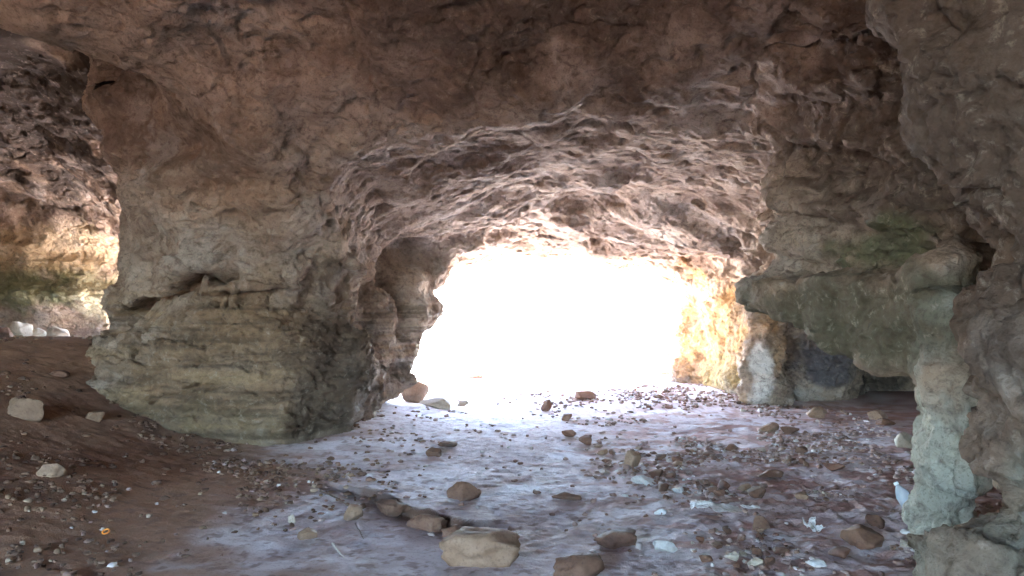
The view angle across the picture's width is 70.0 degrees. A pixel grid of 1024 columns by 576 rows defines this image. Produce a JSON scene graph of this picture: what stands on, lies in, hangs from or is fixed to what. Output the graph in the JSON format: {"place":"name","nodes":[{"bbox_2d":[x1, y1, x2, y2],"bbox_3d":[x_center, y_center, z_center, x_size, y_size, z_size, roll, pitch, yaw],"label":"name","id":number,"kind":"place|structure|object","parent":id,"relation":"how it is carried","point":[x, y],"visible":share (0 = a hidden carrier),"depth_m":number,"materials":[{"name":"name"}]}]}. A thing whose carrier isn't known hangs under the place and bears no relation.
{"place":"outdoors","nodes":[
{"label":"outdoors","id":0,"kind":"place"},
{"bbox_2d":[0,28,856,88],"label":"rock wall","id":1,"kind":"structure","parent":0,"point":[13,46],"depth_m":10.56,"materials":[{"name":"brown stone"}]},
{"bbox_2d":[0,0,857,286],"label":"cave ceiling","id":2,"kind":"structure","parent":0,"point":[617,137],"depth_m":7.66,"materials":[{"name":"brown stone"}]},
{"bbox_2d":[467,371,488,377],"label":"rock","id":3,"kind":"object","parent":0,"point":[475,374],"visible":0.94,"depth_m":16.80,"materials":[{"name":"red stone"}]},
{"bbox_2d":[0,309,1002,575],"bbox_3d":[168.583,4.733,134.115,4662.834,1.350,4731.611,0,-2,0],"label":"ground","id":4,"kind":"structure","parent":0,"point":[520,351],"depth_m":6.79,"materials":[{"name":"brown soil"}]},
{"bbox_2d":[0,327,13,337],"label":"boulder","id":5,"kind":"object","parent":4,"relation":"on","point":[5,332],"visible":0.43,"depth_m":15.42,"materials":[{"name":"brown stone"}]},
{"bbox_2d":[9,321,32,335],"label":"boulder","id":6,"kind":"object","parent":4,"relation":"on","point":[20,328],"visible":0.81,"depth_m":15.09,"materials":[{"name":"stone"}]},
{"bbox_2d":[8,397,43,421],"bbox_3d":[-4.788,1.207,7.235,0.312,0.261,0.231,1,-2,-22],"label":"rock","id":7,"kind":"object","parent":4,"relation":"on","point":[26,409],"visible":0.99,"depth_m":7.15,"materials":[{"name":"stone"}]},
{"bbox_2d":[31,328,46,335],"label":"boulder","id":8,"kind":"object","parent":4,"relation":"on","point":[38,332],"visible":0.27,"depth_m":15.38,"materials":[{"name":"stone"}]},
{"bbox_2d":[36,463,66,477],"bbox_3d":[-3.745,1.481,5.947,0.219,0.130,0.176,1,-2,-22],"label":"rock","id":9,"kind":"object","parent":4,"relation":"on","point":[53,470],"visible":0.95,"depth_m":5.88,"materials":[{"name":"stone"}]},
{"bbox_2d":[46,326,69,335],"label":"boulder","id":10,"kind":"object","parent":4,"relation":"on","point":[53,330],"visible":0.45,"depth_m":15.15,"materials":[{"name":"stone"}]},
{"bbox_2d":[0,211,118,337],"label":"rock wall","id":11,"kind":"structure","parent":4,"relation":"on","point":[49,278],"depth_m":16.57,"materials":[{"name":"beige stone"}]},
{"bbox_2d":[50,370,69,376],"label":"rock","id":12,"kind":"object","parent":4,"relation":"on","point":[61,373],"visible":0.91,"depth_m":8.64,"materials":[{"name":"brown stone"}]},
{"bbox_2d":[85,410,104,421],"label":"rock","id":13,"kind":"object","parent":4,"relation":"on","point":[96,416],"visible":0.98,"depth_m":7.71,"materials":[{"name":"stone"}]},
{"bbox_2d":[85,186,484,446],"bbox_3d":[-3.171,0.548,10.935,5.416,3.173,6.190,0,-2,0],"label":"rock pillar","id":14,"kind":"object","parent":4,"relation":"on","point":[279,315],"visible":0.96,"depth_m":8.48,"materials":[{"name":"brown stone"}]},
{"bbox_2d":[288,514,295,522],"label":"rock","id":15,"kind":"object","parent":4,"relation":"on","point":[291,518],"visible":0.88,"depth_m":5.56,"materials":[{"name":"stone"}]},
{"bbox_2d":[297,527,316,539],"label":"rock","id":16,"kind":"object","parent":4,"relation":"on","point":[307,533],"visible":1,"depth_m":5.14,"materials":[{"name":"stone"}]},
{"bbox_2d":[319,490,347,505],"bbox_3d":[-1.492,1.782,6.178,0.024,0.049,0.582,1,-2,-40],"label":"twig","id":17,"kind":"object","parent":4,"relation":"on","point":[329,494],"visible":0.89,"depth_m":6.22,"materials":[{"name":"brown wood"}]},
{"bbox_2d":[331,542,343,557],"bbox_3d":[-1.164,1.753,4.884,0.020,0.023,0.344,1,-2,-25],"label":"twig","id":18,"kind":"object","parent":4,"relation":"on","point":[333,544],"visible":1,"depth_m":4.89,"materials":[{"name":"beige wood"}]},
{"bbox_2d":[343,504,362,520],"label":"rock","id":19,"kind":"object","parent":4,"relation":"on","point":[353,512],"visible":0.93,"depth_m":5.63,"materials":[{"name":"stone"}]},
{"bbox_2d":[376,499,410,516],"bbox_3d":[-0.963,1.781,5.898,0.295,0.150,0.177,-1,-2,29],"label":"rock","id":20,"kind":"object","parent":4,"relation":"on","point":[391,507],"visible":0.98,"depth_m":5.84,"materials":[{"name":"brown stone"}]},
{"bbox_2d":[401,381,428,402],"bbox_3d":[-1.654,1.780,12.345,0.507,0.448,0.405,0,-2,8],"label":"rock","id":21,"kind":"object","parent":4,"relation":"on","point":[418,392],"visible":0.77,"depth_m":12.21,"materials":[{"name":"beige stone"}]},
{"bbox_2d":[406,514,447,532],"bbox_3d":[-0.650,1.777,5.509,0.335,0.156,0.168,-1,-2,20],"label":"rock","id":22,"kind":"object","parent":4,"relation":"on","point":[429,523],"visible":0.82,"depth_m":5.44,"materials":[{"name":"brown stone"}]},
{"bbox_2d":[425,447,441,456],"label":"rock","id":23,"kind":"object","parent":4,"relation":"on","point":[432,451],"visible":0.95,"depth_m":7.87,"materials":[{"name":"brown stone"}]},
{"bbox_2d":[420,397,450,409],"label":"rock","id":24,"kind":"object","parent":4,"relation":"on","point":[443,403],"visible":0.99,"depth_m":11.34,"materials":[{"name":"stone"}]},
{"bbox_2d":[438,440,456,446],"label":"rock","id":25,"kind":"object","parent":4,"relation":"on","point":[448,443],"visible":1,"depth_m":8.32,"materials":[{"name":"brown stone"}]},
{"bbox_2d":[441,524,463,536],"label":"rock","id":26,"kind":"object","parent":4,"relation":"on","point":[447,531],"visible":0.41,"depth_m":5.28,"materials":[{"name":"brown stone"}]},
{"bbox_2d":[457,400,467,405],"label":"rock","id":27,"kind":"object","parent":4,"relation":"on","point":[463,403],"visible":0.92,"depth_m":11.78,"materials":[{"name":"stone"}]},
{"bbox_2d":[447,481,480,500],"bbox_3d":[-0.409,1.734,6.218,0.268,0.189,0.166,1,-2,-24],"label":"rock","id":28,"kind":"object","parent":4,"relation":"on","point":[463,491],"visible":0.91,"depth_m":6.17,"materials":[{"name":"brown stone"}]},
{"bbox_2d":[439,526,520,567],"bbox_3d":[-0.207,1.662,4.690,0.522,0.228,0.287,0,-2,-3],"label":"stone block","id":29,"kind":"object","parent":4,"relation":"on","point":[478,547],"depth_m":4.58,"materials":[{"name":"beige stone"}]},
{"bbox_2d":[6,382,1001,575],"bbox_3d":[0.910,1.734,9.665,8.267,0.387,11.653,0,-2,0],"label":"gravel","id":30,"kind":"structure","parent":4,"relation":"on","point":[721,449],"depth_m":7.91,"materials":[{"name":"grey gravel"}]},
{"bbox_2d":[631,475,654,485],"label":"rock","id":31,"kind":"object","parent":30,"relation":"on","point":[642,479],"visible":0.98,"depth_m":6.71,"materials":[{"name":"white stone"}]},
{"bbox_2d":[655,453,666,459],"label":"stone","id":32,"kind":"object","parent":30,"relation":"on","point":[660,456],"visible":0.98,"depth_m":7.78,"materials":[{"name":"stone"}]},
{"bbox_2d":[699,479,710,485],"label":"stone","id":33,"kind":"object","parent":30,"relation":"on","point":[704,481],"visible":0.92,"depth_m":6.60,"materials":[{"name":"brown stone"}]},
{"bbox_2d":[717,480,729,488],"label":"stone","id":34,"kind":"object","parent":30,"relation":"on","point":[723,483],"visible":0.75,"depth_m":6.47,"materials":[{"name":"brown stone"}]},
{"bbox_2d":[747,558,763,566],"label":"rock","id":35,"kind":"object","parent":30,"relation":"on","point":[755,562],"visible":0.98,"depth_m":4.53,"materials":[{"name":"stone"}]},
{"bbox_2d":[541,399,551,410],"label":"rock","id":36,"kind":"object","parent":4,"relation":"on","point":[547,405],"visible":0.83,"depth_m":11.46,"materials":[{"name":"red stone"}]},
{"bbox_2d":[561,413,571,420],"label":"rock","id":37,"kind":"object","parent":4,"relation":"on","point":[566,417],"visible":0.98,"depth_m":10.39,"materials":[{"name":"red stone"}]},
{"bbox_2d":[551,492,581,500],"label":"rock","id":38,"kind":"object","parent":4,"relation":"on","point":[566,496],"visible":1,"depth_m":6.19,"materials":[{"name":"brown stone"}]},
{"bbox_2d":[562,429,575,436],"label":"rock","id":39,"kind":"object","parent":4,"relation":"on","point":[570,433],"visible":1,"depth_m":8.93,"materials":[{"name":"red stone"}]},
{"bbox_2d":[553,553,604,575],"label":"rock","id":40,"kind":"object","parent":4,"relation":"on","point":[584,565],"visible":1,"depth_m":4.37,"materials":[{"name":"brown stone"}]},
{"bbox_2d":[579,435,591,445],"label":"rock","id":41,"kind":"object","parent":4,"relation":"on","point":[586,439],"visible":1,"depth_m":8.51,"materials":[{"name":"red stone"}]},
{"bbox_2d":[575,391,596,399],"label":"rock","id":42,"kind":"object","parent":4,"relation":"on","point":[582,395],"visible":0.91,"depth_m":12.64,"materials":[{"name":"red stone"}]},
{"bbox_2d":[597,448,607,454],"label":"stone","id":43,"kind":"object","parent":4,"relation":"on","point":[603,451],"visible":1,"depth_m":8.04,"materials":[{"name":"beige stone"}]},
{"bbox_2d":[601,458,611,461],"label":"stone","id":44,"kind":"object","parent":4,"relation":"on","point":[605,460],"visible":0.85,"depth_m":7.60,"materials":[{"name":"stone"}]},
{"bbox_2d":[593,529,636,548],"bbox_3d":[0.709,1.722,5.017,0.294,0.144,0.176,0,-2,11],"label":"rock","id":45,"kind":"object","parent":4,"relation":"on","point":[613,539],"visible":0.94,"depth_m":4.95,"materials":[{"name":"brown stone"}]},
{"bbox_2d":[624,450,640,466],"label":"rock","id":46,"kind":"object","parent":4,"relation":"on","point":[632,458],"visible":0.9,"depth_m":7.43,"materials":[{"name":"beige stone"}]},
{"bbox_2d":[648,469,663,477],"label":"stone","id":47,"kind":"object","parent":4,"relation":"on","point":[655,473],"visible":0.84,"depth_m":6.97,"materials":[{"name":"brown stone"}]},
{"bbox_2d":[654,508,666,514],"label":"rock","id":48,"kind":"object","parent":4,"relation":"on","point":[659,511],"visible":0.87,"depth_m":5.68,"materials":[{"name":"white stone"}]},
{"bbox_2d":[658,482,668,491],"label":"stone","id":49,"kind":"object","parent":4,"relation":"on","point":[662,486],"visible":0.99,"depth_m":6.39,"materials":[{"name":"brown stone"}]},
{"bbox_2d":[653,539,677,551],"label":"rock","id":50,"kind":"object","parent":4,"relation":"on","point":[664,545],"visible":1,"depth_m":4.83,"materials":[{"name":"white stone"}]},
{"bbox_2d":[658,356,675,374],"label":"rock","id":51,"kind":"object","parent":4,"relation":"on","point":[664,370],"visible":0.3,"depth_m":17.44,"materials":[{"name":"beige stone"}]},
{"bbox_2d":[665,471,675,477],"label":"stone","id":52,"kind":"object","parent":4,"relation":"on","point":[672,473],"visible":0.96,"depth_m":6.93,"materials":[{"name":"brown stone"}]},
{"bbox_2d":[671,456,682,461],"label":"stone","id":53,"kind":"object","parent":4,"relation":"on","point":[676,458],"visible":0.81,"depth_m":7.61,"materials":[{"name":"brown stone"}]},
{"bbox_2d":[673,461,681,465],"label":"stone","id":54,"kind":"object","parent":4,"relation":"on","point":[678,463],"visible":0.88,"depth_m":7.44,"materials":[{"name":"beige stone"}]},
{"bbox_2d":[672,487,683,492],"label":"rock","id":55,"kind":"object","parent":4,"relation":"on","point":[678,490],"visible":0.94,"depth_m":6.36,"materials":[{"name":"white stone"}]},
{"bbox_2d":[690,500,708,508],"bbox_3d":[1.489,1.713,5.792,0.172,0.034,0.130,-11,5,28],"label":"plastic scrap","id":56,"kind":"object","parent":4,"relation":"on","point":[693,503],"visible":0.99,"depth_m":5.77,"materials":[{"name":"white plastic"}]},
{"bbox_2d":[696,536,703,541],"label":"stone","id":57,"kind":"object","parent":4,"relation":"on","point":[698,538],"visible":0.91,"depth_m":5.00,"materials":[{"name":"brown stone"}]},
{"bbox_2d":[695,500,713,506],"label":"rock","id":58,"kind":"object","parent":4,"relation":"on","point":[701,502],"visible":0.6,"depth_m":5.79,"materials":[{"name":"white stone"}]},
{"bbox_2d":[699,554,712,561],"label":"stone","id":59,"kind":"object","parent":4,"relation":"on","point":[705,558],"visible":1,"depth_m":4.62,"materials":[{"name":"brown stone"}]},
{"bbox_2d":[703,451,715,455],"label":"stone","id":60,"kind":"object","parent":4,"relation":"on","point":[707,453],"visible":0.85,"depth_m":7.96,"materials":[{"name":"stone"}]},
{"bbox_2d":[708,486,717,492],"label":"stone","id":61,"kind":"object","parent":4,"relation":"on","point":[711,488],"visible":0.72,"depth_m":6.28,"materials":[{"name":"brown stone"}]},
{"bbox_2d":[711,541,722,548],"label":"stone","id":62,"kind":"object","parent":4,"relation":"on","point":[717,545],"visible":1,"depth_m":4.85,"materials":[{"name":"brown stone"}]},
{"bbox_2d":[713,490,724,495],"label":"stone","id":63,"kind":"object","parent":4,"relation":"on","point":[719,492],"visible":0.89,"depth_m":6.10,"materials":[{"name":"brown stone"}]},
{"bbox_2d":[708,503,741,511],"bbox_3d":[1.677,1.718,5.693,0.280,0.027,0.132,6,11,-14],"label":"plastic scrap","id":64,"kind":"object","parent":4,"relation":"on","point":[722,507],"visible":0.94,"depth_m":5.70,"materials":[{"name":"grey plastic"}]},
{"bbox_2d":[722,527,731,533],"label":"stone","id":65,"kind":"object","parent":4,"relation":"on","point":[726,530],"visible":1,"depth_m":5.14,"materials":[{"name":"brown stone"}]},
{"bbox_2d":[724,551,738,560],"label":"rock","id":66,"kind":"object","parent":4,"relation":"on","point":[734,556],"visible":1,"depth_m":4.60,"materials":[{"name":"stone"}]},
{"bbox_2d":[725,444,737,450],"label":"stone","id":67,"kind":"object","parent":4,"relation":"on","point":[730,447],"visible":0.99,"depth_m":8.21,"materials":[{"name":"brown stone"}]},
{"bbox_2d":[733,562,739,567],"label":"stone","id":68,"kind":"object","parent":4,"relation":"on","point":[736,565],"visible":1,"depth_m":4.51,"materials":[{"name":"brown stone"}]},
{"bbox_2d":[738,534,745,540],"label":"stone","id":69,"kind":"object","parent":4,"relation":"on","point":[741,537],"visible":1,"depth_m":5.00,"materials":[{"name":"grey stone"}]},
{"bbox_2d":[739,551,746,556],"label":"stone","id":70,"kind":"object","parent":4,"relation":"on","point":[742,553],"visible":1,"depth_m":4.70,"materials":[{"name":"grey stone"}]},
{"bbox_2d":[736,483,750,490],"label":"stone","id":71,"kind":"object","parent":4,"relation":"on","point":[745,487],"visible":0.81,"depth_m":6.49,"materials":[{"name":"brown stone"}]},
{"bbox_2d":[741,504,759,508],"bbox_3d":[1.852,1.698,5.674,0.147,0.021,0.057,0,7,-6],"label":"plastic scrap","id":72,"kind":"object","parent":4,"relation":"on","point":[752,506],"visible":1,"depth_m":5.68,"materials":[{"name":"white plastic"}]},
{"bbox_2d":[750,547,762,557],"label":"stone","id":73,"kind":"object","parent":4,"relation":"on","point":[757,550],"visible":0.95,"depth_m":4.75,"materials":[{"name":"brown stone"}]},
{"bbox_2d":[748,486,765,497],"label":"rock","id":74,"kind":"object","parent":4,"relation":"on","point":[757,492],"visible":1,"depth_m":6.09,"materials":[{"name":"brown stone"}]},
{"bbox_2d":[755,532,763,539],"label":"stone","id":75,"kind":"object","parent":4,"relation":"on","point":[759,535],"visible":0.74,"depth_m":5.07,"materials":[{"name":"brown stone"}]},
{"bbox_2d":[755,528,763,532],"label":"stone","id":76,"kind":"object","parent":4,"relation":"on","point":[760,530],"visible":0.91,"depth_m":5.18,"materials":[{"name":"brown stone"}]},
{"bbox_2d":[752,515,769,529],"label":"rock","id":77,"kind":"object","parent":4,"relation":"on","point":[759,521],"visible":0.85,"depth_m":5.24,"materials":[{"name":"brown stone"}]},
{"bbox_2d":[732,309,795,405],"bbox_3d":[4.308,1.258,12.395,1.130,1.950,1.101,0,-2,0],"label":"rock buttress","id":78,"kind":"object","parent":4,"relation":"on","point":[760,345],"visible":0.79,"depth_m":12.13,"materials":[{"name":"grey stone"}]},
{"bbox_2d":[760,422,778,431],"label":"rock","id":79,"kind":"object","parent":4,"relation":"on","point":[771,427],"visible":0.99,"depth_m":9.60,"materials":[{"name":"beige stone"}]},
{"bbox_2d":[764,556,774,565],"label":"stone","id":80,"kind":"object","parent":4,"relation":"on","point":[769,560],"visible":1,"depth_m":4.51,"materials":[{"name":"brown stone"}]},
{"bbox_2d":[758,469,783,478],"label":"rock","id":81,"kind":"object","parent":4,"relation":"on","point":[772,473],"visible":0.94,"depth_m":6.95,"materials":[{"name":"brown stone"}]},
{"bbox_2d":[773,546,789,555],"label":"stone","id":82,"kind":"object","parent":4,"relation":"on","point":[778,550],"visible":0.99,"depth_m":4.74,"materials":[{"name":"brown stone"}]},
{"bbox_2d":[780,426,798,433],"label":"rock","id":83,"kind":"object","parent":4,"relation":"on","point":[787,430],"visible":0.98,"depth_m":9.38,"materials":[{"name":"brown stone"}]},
{"bbox_2d":[668,250,915,401],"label":"rock wall","id":84,"kind":"structure","parent":4,"relation":"on","point":[709,310],"depth_m":13.74,"materials":[{"name":"beige stone"}]},
{"bbox_2d":[795,446,807,453],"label":"stone","id":85,"kind":"object","parent":4,"relation":"on","point":[802,449],"visible":0.94,"depth_m":8.11,"materials":[{"name":"brown stone"}]},
{"bbox_2d":[798,458,804,463],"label":"stone","id":86,"kind":"object","parent":4,"relation":"on","point":[801,460],"visible":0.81,"depth_m":7.67,"materials":[{"name":"brown stone"}]},
{"bbox_2d":[795,491,808,498],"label":"rock","id":87,"kind":"object","parent":4,"relation":"on","point":[801,495],"visible":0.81,"depth_m":6.07,"materials":[{"name":"beige stone"}]},
{"bbox_2d":[802,516,824,531],"bbox_3d":[2.168,1.708,5.279,0.129,0.080,0.124,7,7,-23],"label":"tissue","id":88,"kind":"object","parent":4,"relation":"on","point":[811,524],"visible":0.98,"depth_m":5.27,"materials":[{"name":"paper"}]},
{"bbox_2d":[805,558,826,567],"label":"rock","id":89,"kind":"object","parent":4,"relation":"on","point":[817,562],"visible":1,"depth_m":4.45,"materials":[{"name":"white stone"}]},
{"bbox_2d":[806,407,826,417],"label":"rock","id":90,"kind":"object","parent":4,"relation":"on","point":[817,412],"visible":0.93,"depth_m":10.46,"materials":[{"name":"beige stone"}]},
{"bbox_2d":[822,463,844,470],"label":"rock","id":91,"kind":"object","parent":4,"relation":"on","point":[833,466],"visible":1,"depth_m":7.31,"materials":[{"name":"red stone"}]},
{"bbox_2d":[828,546,850,558],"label":"stone","id":92,"kind":"object","parent":4,"relation":"on","point":[842,552],"visible":1,"depth_m":4.70,"materials":[{"name":"brown stone"}]},
{"bbox_2d":[840,524,883,549],"bbox_3d":[2.372,1.690,4.932,0.211,0.167,0.223,1,-2,-23],"label":"rock","id":93,"kind":"object","parent":4,"relation":"on","point":[860,536],"visible":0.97,"depth_m":4.88,"materials":[{"name":"brown stone"}]},
{"bbox_2d":[865,514,884,528],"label":"rock","id":94,"kind":"object","parent":4,"relation":"on","point":[876,521],"visible":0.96,"depth_m":5.31,"materials":[{"name":"brown stone"}]},
{"bbox_2d":[867,409,887,419],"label":"rock","id":95,"kind":"object","parent":4,"relation":"on","point":[875,414],"visible":0.77,"depth_m":10.26,"materials":[{"name":"beige stone"}]},
{"bbox_2d":[875,418,895,425],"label":"rock","id":96,"kind":"object","parent":4,"relation":"on","point":[883,421],"visible":0.96,"depth_m":9.84,"materials":[{"name":"brown stone"}]},
{"bbox_2d":[893,481,909,507],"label":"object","id":97,"kind":"object","parent":4,"relation":"on","point":[902,493],"visible":0.42,"depth_m":5.35,"materials":[{"name":"white plastic"}]},
{"bbox_2d":[894,431,912,448],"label":"rock","id":98,"kind":"object","parent":4,"relation":"on","point":[903,439],"visible":0.65,"depth_m":8.34,"materials":[{"name":"stone"}]},
{"bbox_2d":[900,539,909,547],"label":"stone","id":99,"kind":"object","parent":4,"relation":"on","point":[903,543],"visible":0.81,"depth_m":4.88,"materials":[{"name":"white stone"}]},
{"bbox_2d":[865,0,1023,575],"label":"rock outcrop","id":100,"kind":"object","parent":4,"relation":"on","point":[961,120],"visible":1,"depth_m":3.04,"materials":[{"name":"stone"}]},
{"bbox_2d":[897,262,992,550],"bbox_3d":[2.798,0.937,4.724,0.507,2.206,0.823,-1,-2,25],"label":"rock pillar","id":101,"kind":"object","parent":4,"relation":"on","point":[949,487],"visible":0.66,"depth_m":4.51,"materials":[{"name":"grey stone"}]},
{"bbox_2d":[434,257,679,308],"label":"sky","id":102,"kind":"structure","parent":0,"point":[518,283],"materials":[{"name":"white"}]},
{"bbox_2d":[738,0,995,283],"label":"rock wall","id":103,"kind":"structure","parent":0,"point":[844,168],"depth_m":6.19,"materials":[{"name":"brown stone"}]},
{"bbox_2d":[734,223,994,376],"bbox_3d":[3.102,0.072,6.382,2.753,1.248,2.622,1,-2,-40],"label":"rock slab","id":104,"kind":"object","parent":103,"relation":"attached to","point":[848,310],"visible":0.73,"depth_m":5.68,"materials":[{"name":"stone"}]}
]}

